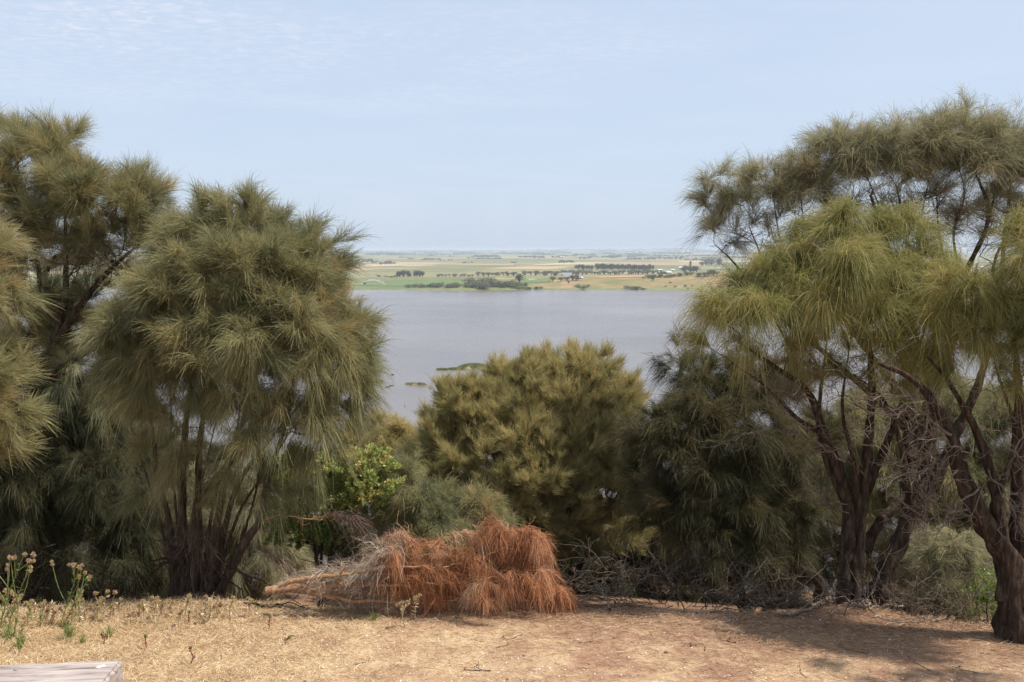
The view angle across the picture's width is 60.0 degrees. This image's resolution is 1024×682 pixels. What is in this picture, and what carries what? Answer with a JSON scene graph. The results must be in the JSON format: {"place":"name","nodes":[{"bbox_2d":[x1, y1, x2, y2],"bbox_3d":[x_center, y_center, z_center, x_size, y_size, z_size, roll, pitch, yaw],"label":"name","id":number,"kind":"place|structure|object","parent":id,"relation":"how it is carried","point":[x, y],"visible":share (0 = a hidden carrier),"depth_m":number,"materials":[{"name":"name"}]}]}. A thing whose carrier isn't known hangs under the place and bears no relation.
{"place":"outdoors","nodes":[
{"label":"outdoors","id":0,"kind":"place"},
{"bbox_2d":[356,265,408,266],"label":"tan field","id":1,"kind":"structure","parent":0,"point":[381,265],"depth_m":3408.93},
{"bbox_2d":[343,277,507,282],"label":"olive field","id":2,"kind":"structure","parent":0,"point":[359,280],"depth_m":1826.04,"materials":[{"name":"plant"}]},
{"bbox_2d":[355,280,514,285],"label":"green field","id":3,"kind":"structure","parent":0,"point":[461,283],"depth_m":1594.95,"materials":[{"name":"plant"}]},
{"bbox_2d":[416,263,513,264],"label":"tan field","id":4,"kind":"structure","parent":0,"point":[461,264],"depth_m":3634.94,"materials":[{"name":"plant"}]},
{"bbox_2d":[0,250,1023,681],"bbox_3d":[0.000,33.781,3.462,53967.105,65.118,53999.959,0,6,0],"label":"ground","id":5,"kind":"structure","parent":0,"point":[594,282],"depth_m":7.79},
{"bbox_2d":[0,588,14,627],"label":"thistle","id":6,"kind":"object","parent":5,"relation":"on","point":[5,591],"visible":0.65,"depth_m":7.98,"materials":[{"name":"green plant"}]},
{"bbox_2d":[7,603,12,624],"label":"thistle","id":7,"kind":"object","parent":5,"relation":"on","point":[10,612],"visible":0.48,"depth_m":8.11,"materials":[{"name":"plant"}]},
{"bbox_2d":[0,620,24,639],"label":"green weed","id":8,"kind":"object","parent":5,"relation":"on","point":[9,634],"visible":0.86,"depth_m":7.76,"materials":[{"name":"green plant"}]},
{"bbox_2d":[11,593,22,636],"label":"thistle","id":9,"kind":"object","parent":5,"relation":"on","point":[17,602],"visible":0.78,"depth_m":7.79,"materials":[{"name":"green plant"}]},
{"bbox_2d":[0,554,35,642],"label":"thistle","id":10,"kind":"object","parent":5,"relation":"on","point":[28,560],"visible":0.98,"depth_m":7.58,"materials":[{"name":"green plant"}]},
{"bbox_2d":[0,552,35,625],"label":"thistle","id":11,"kind":"object","parent":5,"relation":"on","point":[33,554],"visible":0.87,"depth_m":7.60,"materials":[{"name":"green plant"}]},
{"bbox_2d":[9,631,26,648],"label":"green weed","id":12,"kind":"object","parent":5,"relation":"on","point":[21,646],"visible":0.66,"depth_m":7.52,"materials":[{"name":"green plant"}]},
{"bbox_2d":[15,620,26,651],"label":"thistle","id":13,"kind":"object","parent":5,"relation":"on","point":[21,630],"visible":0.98,"depth_m":7.41,"materials":[{"name":"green plant"}]},
{"bbox_2d":[23,599,34,621],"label":"thistle","id":14,"kind":"object","parent":5,"relation":"on","point":[27,603],"visible":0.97,"depth_m":8.23,"materials":[{"name":"beige plant"}]},
{"bbox_2d":[25,608,32,623],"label":"thistle","id":15,"kind":"object","parent":5,"relation":"on","point":[28,612],"visible":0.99,"depth_m":8.08,"materials":[{"name":"plant"}]},
{"bbox_2d":[30,600,38,619],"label":"thistle","id":16,"kind":"object","parent":5,"relation":"on","point":[34,605],"visible":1,"depth_m":8.30,"materials":[{"name":"plant"}]},
{"bbox_2d":[0,211,69,484],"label":"drooping sheoak","id":17,"kind":"object","parent":5,"relation":"on","point":[14,440],"visible":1,"depth_m":8.04,"materials":[{"name":"green plant"}]},
{"bbox_2d":[36,601,45,625],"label":"thistle","id":18,"kind":"object","parent":5,"relation":"on","point":[41,604],"visible":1,"depth_m":8.06,"materials":[{"name":"beige plant"}]},
{"bbox_2d":[41,608,50,620],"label":"thistle","id":19,"kind":"object","parent":5,"relation":"on","point":[44,613],"visible":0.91,"depth_m":8.22,"materials":[{"name":"plant"}]},
{"bbox_2d":[46,604,56,622],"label":"thistle","id":20,"kind":"object","parent":5,"relation":"on","point":[48,606],"visible":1,"depth_m":8.18,"materials":[{"name":"plant"}]},
{"bbox_2d":[48,606,61,623],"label":"thistle","id":21,"kind":"object","parent":5,"relation":"on","point":[53,612],"visible":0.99,"depth_m":8.16,"materials":[{"name":"plant"}]},
{"bbox_2d":[0,660,122,681],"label":"timber rail","id":22,"kind":"object","parent":5,"relation":"on","point":[100,671],"visible":1,"depth_m":4.69,"materials":[{"name":"wood"}]},
{"bbox_2d":[57,604,66,623],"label":"thistle","id":23,"kind":"object","parent":5,"relation":"on","point":[65,605],"visible":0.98,"depth_m":8.14,"materials":[{"name":"plant"}]},
{"bbox_2d":[50,560,83,626],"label":"thistle","id":24,"kind":"object","parent":5,"relation":"on","point":[73,564],"visible":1,"depth_m":8.07,"materials":[{"name":"green plant"}]},
{"bbox_2d":[63,613,70,639],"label":"thistle","id":25,"kind":"object","parent":5,"relation":"on","point":[66,619],"visible":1,"depth_m":7.72,"materials":[{"name":"green plant"}]},
{"bbox_2d":[54,620,84,639],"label":"green weed","id":26,"kind":"object","parent":5,"relation":"on","point":[69,632],"visible":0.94,"depth_m":7.75,"materials":[{"name":"green plant"}]},
{"bbox_2d":[69,609,74,624],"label":"thistle","id":27,"kind":"object","parent":5,"relation":"on","point":[73,610],"visible":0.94,"depth_m":8.14,"materials":[{"name":"plant"}]},
{"bbox_2d":[69,602,78,619],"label":"thistle","id":28,"kind":"object","parent":5,"relation":"on","point":[71,605],"visible":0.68,"depth_m":8.33,"materials":[{"name":"beige plant"}]},
{"bbox_2d":[57,570,93,628],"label":"thistle","id":29,"kind":"object","parent":5,"relation":"on","point":[89,577],"visible":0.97,"depth_m":8.06,"materials":[{"name":"green plant"}]},
{"bbox_2d":[74,589,83,621],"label":"thistle","id":30,"kind":"object","parent":5,"relation":"on","point":[78,598],"visible":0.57,"depth_m":8.25,"materials":[{"name":"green plant"}]},
{"bbox_2d":[74,632,87,641],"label":"green weed","id":31,"kind":"object","parent":5,"relation":"on","point":[81,640],"visible":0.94,"depth_m":7.64,"materials":[{"name":"green plant"}]},
{"bbox_2d":[80,603,85,620],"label":"thistle","id":32,"kind":"object","parent":5,"relation":"on","point":[81,606],"visible":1,"depth_m":8.29,"materials":[{"name":"plant"}]},
{"bbox_2d":[81,597,86,616],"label":"thistle","id":33,"kind":"object","parent":5,"relation":"on","point":[83,600],"visible":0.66,"depth_m":8.46,"materials":[{"name":"plant"}]},
{"bbox_2d":[88,603,96,617],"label":"thistle","id":34,"kind":"object","parent":5,"relation":"on","point":[91,604],"visible":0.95,"depth_m":8.37,"materials":[{"name":"plant"}]},
{"bbox_2d":[0,99,186,454],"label":"drooping sheoak","id":35,"kind":"object","parent":5,"relation":"on","point":[81,241],"visible":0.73,"depth_m":11.03,"materials":[{"name":"green plant"}]},
{"bbox_2d":[95,596,104,617],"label":"thistle","id":36,"kind":"object","parent":5,"relation":"on","point":[101,598],"visible":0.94,"depth_m":8.34,"materials":[{"name":"plant"}]},
{"bbox_2d":[96,605,107,621],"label":"thistle","id":37,"kind":"object","parent":5,"relation":"on","point":[99,608],"visible":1,"depth_m":8.23,"materials":[{"name":"plant"}]},
{"bbox_2d":[0,352,204,607],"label":"shaded sheoak shrub","id":38,"kind":"object","parent":5,"relation":"on","point":[64,497],"visible":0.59,"depth_m":11.52,"materials":[{"name":"green plant"}]},
{"bbox_2d":[93,589,116,620],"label":"thistle","id":39,"kind":"object","parent":5,"relation":"on","point":[107,591],"visible":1,"depth_m":8.27,"materials":[{"name":"plant"}]},
{"bbox_2d":[0,511,211,603],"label":"dead brush","id":40,"kind":"object","parent":5,"relation":"on","point":[103,586],"visible":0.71,"depth_m":10.51,"materials":[{"name":"brown plant"}]},
{"bbox_2d":[98,623,116,636],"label":"green weed","id":41,"kind":"object","parent":5,"relation":"on","point":[109,630],"visible":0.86,"depth_m":7.80,"materials":[{"name":"green plant"}]},
{"bbox_2d":[109,603,117,618],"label":"thistle","id":42,"kind":"object","parent":5,"relation":"on","point":[115,612],"visible":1,"depth_m":8.42,"materials":[{"name":"plant"}]},
{"bbox_2d":[116,597,122,615],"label":"thistle","id":43,"kind":"object","parent":5,"relation":"on","point":[118,602],"visible":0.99,"depth_m":8.48,"materials":[{"name":"plant"}]},
{"bbox_2d":[126,610,135,623],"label":"thistle","id":44,"kind":"object","parent":5,"relation":"on","point":[129,616],"visible":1,"depth_m":8.17,"materials":[{"name":"plant"}]},
{"bbox_2d":[140,602,146,615],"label":"thistle","id":45,"kind":"object","parent":5,"relation":"on","point":[143,609],"visible":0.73,"depth_m":8.42,"materials":[{"name":"plant"}]},
{"bbox_2d":[142,634,147,648],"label":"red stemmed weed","id":46,"kind":"object","parent":5,"relation":"on","point":[145,635],"visible":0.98,"depth_m":7.53,"materials":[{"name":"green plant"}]},
{"bbox_2d":[141,599,153,621],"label":"thistle","id":47,"kind":"object","parent":5,"relation":"on","point":[143,600],"visible":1,"depth_m":8.22,"materials":[{"name":"plant"}]},
{"bbox_2d":[149,600,157,623],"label":"thistle","id":48,"kind":"object","parent":5,"relation":"on","point":[151,608],"visible":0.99,"depth_m":8.17,"materials":[{"name":"plant"}]},
{"bbox_2d":[150,596,158,618],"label":"thistle","id":49,"kind":"object","parent":5,"relation":"on","point":[152,599],"visible":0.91,"depth_m":8.29,"materials":[{"name":"plant"}]},
{"bbox_2d":[155,599,164,616],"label":"thistle","id":50,"kind":"object","parent":5,"relation":"on","point":[161,604],"visible":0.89,"depth_m":8.37,"materials":[{"name":"plant"}]},
{"bbox_2d":[163,599,174,617],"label":"thistle","id":51,"kind":"object","parent":5,"relation":"on","point":[171,601],"visible":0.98,"depth_m":8.36,"materials":[{"name":"plant"}]},
{"bbox_2d":[175,608,184,626],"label":"thistle","id":52,"kind":"object","parent":5,"relation":"on","point":[180,613],"visible":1,"depth_m":8.09,"materials":[{"name":"plant"}]},
{"bbox_2d":[183,593,191,618],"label":"thistle","id":53,"kind":"object","parent":5,"relation":"on","point":[189,598],"visible":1,"depth_m":8.30,"materials":[{"name":"plant"}]},
{"bbox_2d":[188,645,195,663],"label":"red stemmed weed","id":54,"kind":"object","parent":5,"relation":"on","point":[190,648],"visible":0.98,"depth_m":7.17,"materials":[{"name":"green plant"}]},
{"bbox_2d":[194,608,203,624],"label":"thistle","id":55,"kind":"object","parent":5,"relation":"on","point":[200,614],"visible":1,"depth_m":8.17,"materials":[{"name":"plant"}]},
{"bbox_2d":[81,451,323,602],"bbox_3d":[-4.673,3.152,13.500,3.967,3.177,1.998,1,6,8],"label":"sheoak shrub","id":56,"kind":"object","parent":5,"relation":"on","point":[265,575],"visible":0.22,"depth_m":13.06,"materials":[{"name":"green plant"}]},
{"bbox_2d":[202,595,209,616],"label":"thistle","id":57,"kind":"object","parent":5,"relation":"on","point":[206,598],"visible":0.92,"depth_m":8.36,"materials":[{"name":"plant"}]},
{"bbox_2d":[201,606,211,623],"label":"thistle","id":58,"kind":"object","parent":5,"relation":"on","point":[204,616],"visible":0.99,"depth_m":8.19,"materials":[{"name":"plant"}]},
{"bbox_2d":[205,601,217,620],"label":"thistle","id":59,"kind":"object","parent":5,"relation":"on","point":[213,606],"visible":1,"depth_m":8.23,"materials":[{"name":"plant"}]},
{"bbox_2d":[216,601,223,617],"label":"thistle","id":60,"kind":"object","parent":5,"relation":"on","point":[220,603],"visible":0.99,"depth_m":8.36,"materials":[{"name":"plant"}]},
{"bbox_2d":[226,595,234,618],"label":"thistle","id":61,"kind":"object","parent":5,"relation":"on","point":[232,598],"visible":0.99,"depth_m":8.36,"materials":[{"name":"plant"}]},
{"bbox_2d":[61,171,400,604],"bbox_3d":[-2.973,0.596,9.594,3.488,4.856,2.768,2,6,20],"label":"drooping sheoak","id":62,"kind":"object","parent":5,"relation":"on","point":[247,292],"visible":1,"depth_m":9.04,"materials":[{"name":"green plant"}]},
{"bbox_2d":[0,416,490,596],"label":"shaded sheoak shrub","id":63,"kind":"object","parent":5,"relation":"on","point":[217,455],"visible":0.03,"depth_m":14.66,"materials":[{"name":"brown plant"}]},
{"bbox_2d":[246,597,253,616],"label":"thistle","id":64,"kind":"object","parent":5,"relation":"on","point":[250,600],"visible":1,"depth_m":8.40,"materials":[{"name":"plant"}]},
{"bbox_2d":[243,594,328,609],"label":"dead branch","id":65,"kind":"object","parent":5,"relation":"on","point":[266,606],"visible":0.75,"depth_m":8.73,"materials":[{"name":"wood"}]},
{"bbox_2d":[256,443,406,606],"bbox_3d":[-2.246,2.351,11.172,1.964,2.374,1.450,0,6,0],"label":"leafy shrub","id":66,"kind":"object","parent":5,"relation":"on","point":[344,489],"visible":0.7,"depth_m":10.92,"materials":[{"name":"green plant"}]},
{"bbox_2d":[370,612,378,620],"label":"green weed","id":67,"kind":"object","parent":5,"relation":"on","point":[373,617],"visible":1,"depth_m":8.37,"materials":[{"name":"green plant"}]},
{"bbox_2d":[330,406,431,529],"bbox_3d":[-1.943,2.916,14.763,2.540,3.835,1.794,2,6,22],"label":"rounded sheoak","id":68,"kind":"object","parent":5,"relation":"on","point":[401,428],"visible":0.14,"depth_m":14.53,"materials":[{"name":"green plant"}]},
{"bbox_2d":[395,598,410,627],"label":"thistle","id":69,"kind":"object","parent":5,"relation":"on","point":[407,603],"visible":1,"depth_m":8.07,"materials":[{"name":"plant"}]},
{"bbox_2d":[411,593,421,621],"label":"thistle","id":70,"kind":"object","parent":5,"relation":"on","point":[416,596],"visible":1,"depth_m":8.27,"materials":[{"name":"plant"}]},
{"bbox_2d":[264,511,583,625],"bbox_3d":[-0.844,2.315,8.639,3.179,1.448,1.374,0,6,0],"label":"fallen sheoak","id":71,"kind":"object","parent":5,"relation":"on","point":[491,540],"visible":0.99,"depth_m":8.50,"materials":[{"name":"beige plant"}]},
{"bbox_2d":[333,444,535,608],"bbox_3d":[-0.980,2.494,11.183,2.615,2.403,1.572,0,6,0],"label":"sheoak shrub","id":72,"kind":"object","parent":5,"relation":"on","point":[420,494],"visible":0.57,"depth_m":11.05,"materials":[{"name":"green plant"}]},
{"bbox_2d":[430,283,442,287],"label":"shore bush","id":73,"kind":"object","parent":5,"relation":"on","point":[435,285],"visible":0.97,"depth_m":1424.47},
{"bbox_2d":[462,278,475,283],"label":"shore bush","id":74,"kind":"object","parent":5,"relation":"on","point":[468,280],"visible":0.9,"depth_m":1436.08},
{"bbox_2d":[464,661,489,670],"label":"fallen twig","id":75,"kind":"object","parent":5,"relation":"on","point":[476,667],"visible":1,"depth_m":7.01,"materials":[{"name":"wood"}]},
{"bbox_2d":[476,282,490,288],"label":"shore bush","id":76,"kind":"object","parent":5,"relation":"on","point":[480,285],"visible":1,"depth_m":1386.51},
{"bbox_2d":[498,281,508,287],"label":"shore bush","id":77,"kind":"object","parent":5,"relation":"on","point":[503,284],"visible":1,"depth_m":1408.13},
{"bbox_2d":[0,591,1022,681],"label":"dry grass","id":78,"kind":"structure","parent":5,"relation":"on","point":[97,634],"depth_m":7.71,"materials":[{"name":"plant"}]},
{"bbox_2d":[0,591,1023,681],"bbox_3d":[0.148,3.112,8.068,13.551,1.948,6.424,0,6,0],"label":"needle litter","id":79,"kind":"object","parent":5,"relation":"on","point":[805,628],"visible":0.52,"depth_m":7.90,"materials":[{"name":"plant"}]},
{"bbox_2d":[515,274,524,282],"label":"round tree","id":80,"kind":"object","parent":5,"relation":"on","point":[519,277],"visible":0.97,"depth_m":1499.76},
{"bbox_2d":[391,334,660,602],"bbox_3d":[0.180,2.140,12.944,4.150,4.514,2.898,0,6,0],"label":"rounded sheoak","id":81,"kind":"object","parent":5,"relation":"on","point":[535,420],"visible":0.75,"depth_m":12.46,"materials":[{"name":"green plant"}]},
{"bbox_2d":[326,248,767,259],"bbox_3d":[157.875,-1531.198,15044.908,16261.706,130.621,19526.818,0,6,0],"label":"distant woodland","id":82,"kind":"object","parent":5,"relation":"on","point":[458,252],"visible":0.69,"depth_m":13776.47,"materials":[{"name":"plant"}]},
{"bbox_2d":[567,542,610,609],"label":"dead branch","id":83,"kind":"object","parent":5,"relation":"on","point":[603,594],"visible":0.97,"depth_m":9.28,"materials":[{"name":"wood"}]},
{"bbox_2d":[575,567,644,609],"bbox_3d":[0.910,2.522,9.093,0.784,0.706,1.036,0,6,0],"label":"dead branch","id":84,"kind":"object","parent":5,"relation":"on","point":[614,600],"visible":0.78,"depth_m":9.14,"materials":[{"name":"wood"}]},
{"bbox_2d":[446,456,840,603],"bbox_3d":[2.019,3.830,14.759,6.775,4.276,2.567,0,6,0],"label":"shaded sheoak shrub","id":85,"kind":"object","parent":5,"relation":"on","point":[653,548],"visible":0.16,"depth_m":14.13,"materials":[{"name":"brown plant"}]},
{"bbox_2d":[546,524,898,622],"bbox_3d":[2.090,2.507,9.722,3.915,1.482,1.883,2,6,20],"label":"dead brush","id":86,"kind":"object","parent":5,"relation":"on","point":[765,597],"visible":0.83,"depth_m":9.71,"materials":[{"name":"brown plant"}]},
{"bbox_2d":[605,313,864,613],"bbox_3d":[2.762,1.725,10.919,3.262,4.084,2.248,0,6,0],"label":"shaded sheoak","id":87,"kind":"object","parent":5,"relation":"on","point":[743,484],"visible":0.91,"depth_m":10.53,"materials":[{"name":"green plant"}]},
{"bbox_2d":[696,580,780,613],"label":"dead branch","id":88,"kind":"object","parent":5,"relation":"on","point":[712,610],"visible":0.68,"depth_m":8.68,"materials":[{"name":"wood"}]},
{"bbox_2d":[779,582,836,615],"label":"dead branch","id":89,"kind":"object","parent":5,"relation":"on","point":[818,605],"visible":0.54,"depth_m":8.60,"materials":[{"name":"wood"}]},
{"bbox_2d":[639,367,1023,611],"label":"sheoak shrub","id":90,"kind":"object","parent":5,"relation":"on","point":[876,502],"visible":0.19,"depth_m":13.80,"materials":[{"name":"green plant"}]},
{"bbox_2d":[666,186,1000,609],"bbox_3d":[3.115,0.765,8.724,3.325,4.539,2.388,0,6,0],"label":"drooping sheoak","id":91,"kind":"object","parent":5,"relation":"on","point":[862,273],"visible":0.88,"depth_m":8.58,"materials":[{"name":"green plant"}]},
{"bbox_2d":[670,82,1023,615],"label":"drooping sheoak","id":92,"kind":"object","parent":5,"relation":"on","point":[928,147],"visible":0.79,"depth_m":11.24,"materials":[{"name":"green plant"}]},
{"bbox_2d":[808,555,892,607],"bbox_3d":[3.478,2.472,9.267,0.760,0.902,1.214,4,7,34],"label":"dead branch","id":93,"kind":"object","parent":5,"relation":"on","point":[865,601],"visible":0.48,"depth_m":8.66,"materials":[{"name":"wood"}]},
{"bbox_2d":[771,528,996,628],"bbox_3d":[4.030,2.603,8.945,2.177,1.216,2.412,5,8,43],"label":"dead brush","id":94,"kind":"object","parent":5,"relation":"on","point":[892,602],"visible":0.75,"depth_m":8.87,"materials":[{"name":"wood"}]},
{"bbox_2d":[827,562,943,616],"bbox_3d":[3.807,2.629,9.284,1.565,0.798,0.878,-3,6,-24],"label":"dead branch","id":95,"kind":"object","parent":5,"relation":"on","point":[869,604],"visible":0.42,"depth_m":8.95,"materials":[{"name":"wood"}]},
{"bbox_2d":[871,608,947,627],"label":"dead branch","id":96,"kind":"object","parent":5,"relation":"on","point":[911,621],"visible":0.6,"depth_m":8.37,"materials":[{"name":"wood"}]},
{"bbox_2d":[819,194,1023,645],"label":"drooping sheoak","id":97,"kind":"object","parent":5,"relation":"on","point":[996,305],"visible":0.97,"depth_m":7.80,"materials":[{"name":"green plant"}]},
{"bbox_2d":[890,515,995,623],"bbox_3d":[4.892,2.728,9.919,1.389,1.652,1.185,0,6,0],"label":"sheoak shrub","id":98,"kind":"object","parent":5,"relation":"on","point":[971,542],"visible":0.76,"depth_m":9.75,"materials":[{"name":"green plant"}]},
{"bbox_2d":[949,566,997,624],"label":"leafy shrub","id":99,"kind":"object","parent":5,"relation":"on","point":[984,599],"visible":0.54,"depth_m":9.34,"materials":[{"name":"green plant"}]},
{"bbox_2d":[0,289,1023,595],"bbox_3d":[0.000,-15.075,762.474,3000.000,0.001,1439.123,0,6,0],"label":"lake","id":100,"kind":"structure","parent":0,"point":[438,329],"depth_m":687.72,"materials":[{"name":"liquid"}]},
{"bbox_2d":[404,382,426,385],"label":"mud islet","id":101,"kind":"object","parent":100,"relation":"in","point":[416,383],"visible":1,"depth_m":415.86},
{"bbox_2d":[436,362,484,369],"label":"reed islet","id":102,"kind":"object","parent":100,"relation":"in","point":[475,365],"visible":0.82,"depth_m":473.88,"materials":[{"name":"plant"}]},
{"bbox_2d":[0,0,1023,251],"label":"sky","id":103,"kind":"structure","parent":0,"point":[461,125],"materials":[{"name":"blue"}]},
{"bbox_2d":[471,277,563,279],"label":"pale field","id":104,"kind":"structure","parent":0,"point":[504,278],"depth_m":1868.52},
{"bbox_2d":[479,266,574,268],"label":"tan field","id":105,"kind":"structure","parent":0,"point":[538,267],"depth_m":3032.19,"materials":[{"name":"plant"}]},
{"bbox_2d":[518,279,551,282],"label":"green field","id":106,"kind":"structure","parent":0,"point":[535,280],"depth_m":1560.02,"materials":[{"name":"plant"}]},
{"bbox_2d":[520,262,611,265],"bbox_3d":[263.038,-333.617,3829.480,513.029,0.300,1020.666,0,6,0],"label":"pale field","id":107,"kind":"structure","parent":0,"point":[570,263],"depth_m":3905.81,"materials":[{"name":"plant"}]},
{"bbox_2d":[598,274,678,277],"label":"tan field","id":108,"kind":"structure","parent":0,"point":[627,276],"depth_m":1554.47,"materials":[{"name":"plant"}]},
{"bbox_2d":[607,262,704,265],"bbox_3d":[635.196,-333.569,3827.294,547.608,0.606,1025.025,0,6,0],"label":"tan field","id":109,"kind":"structure","parent":0,"point":[666,263],"depth_m":3892.83,"materials":[{"name":"plant"}]}
]}

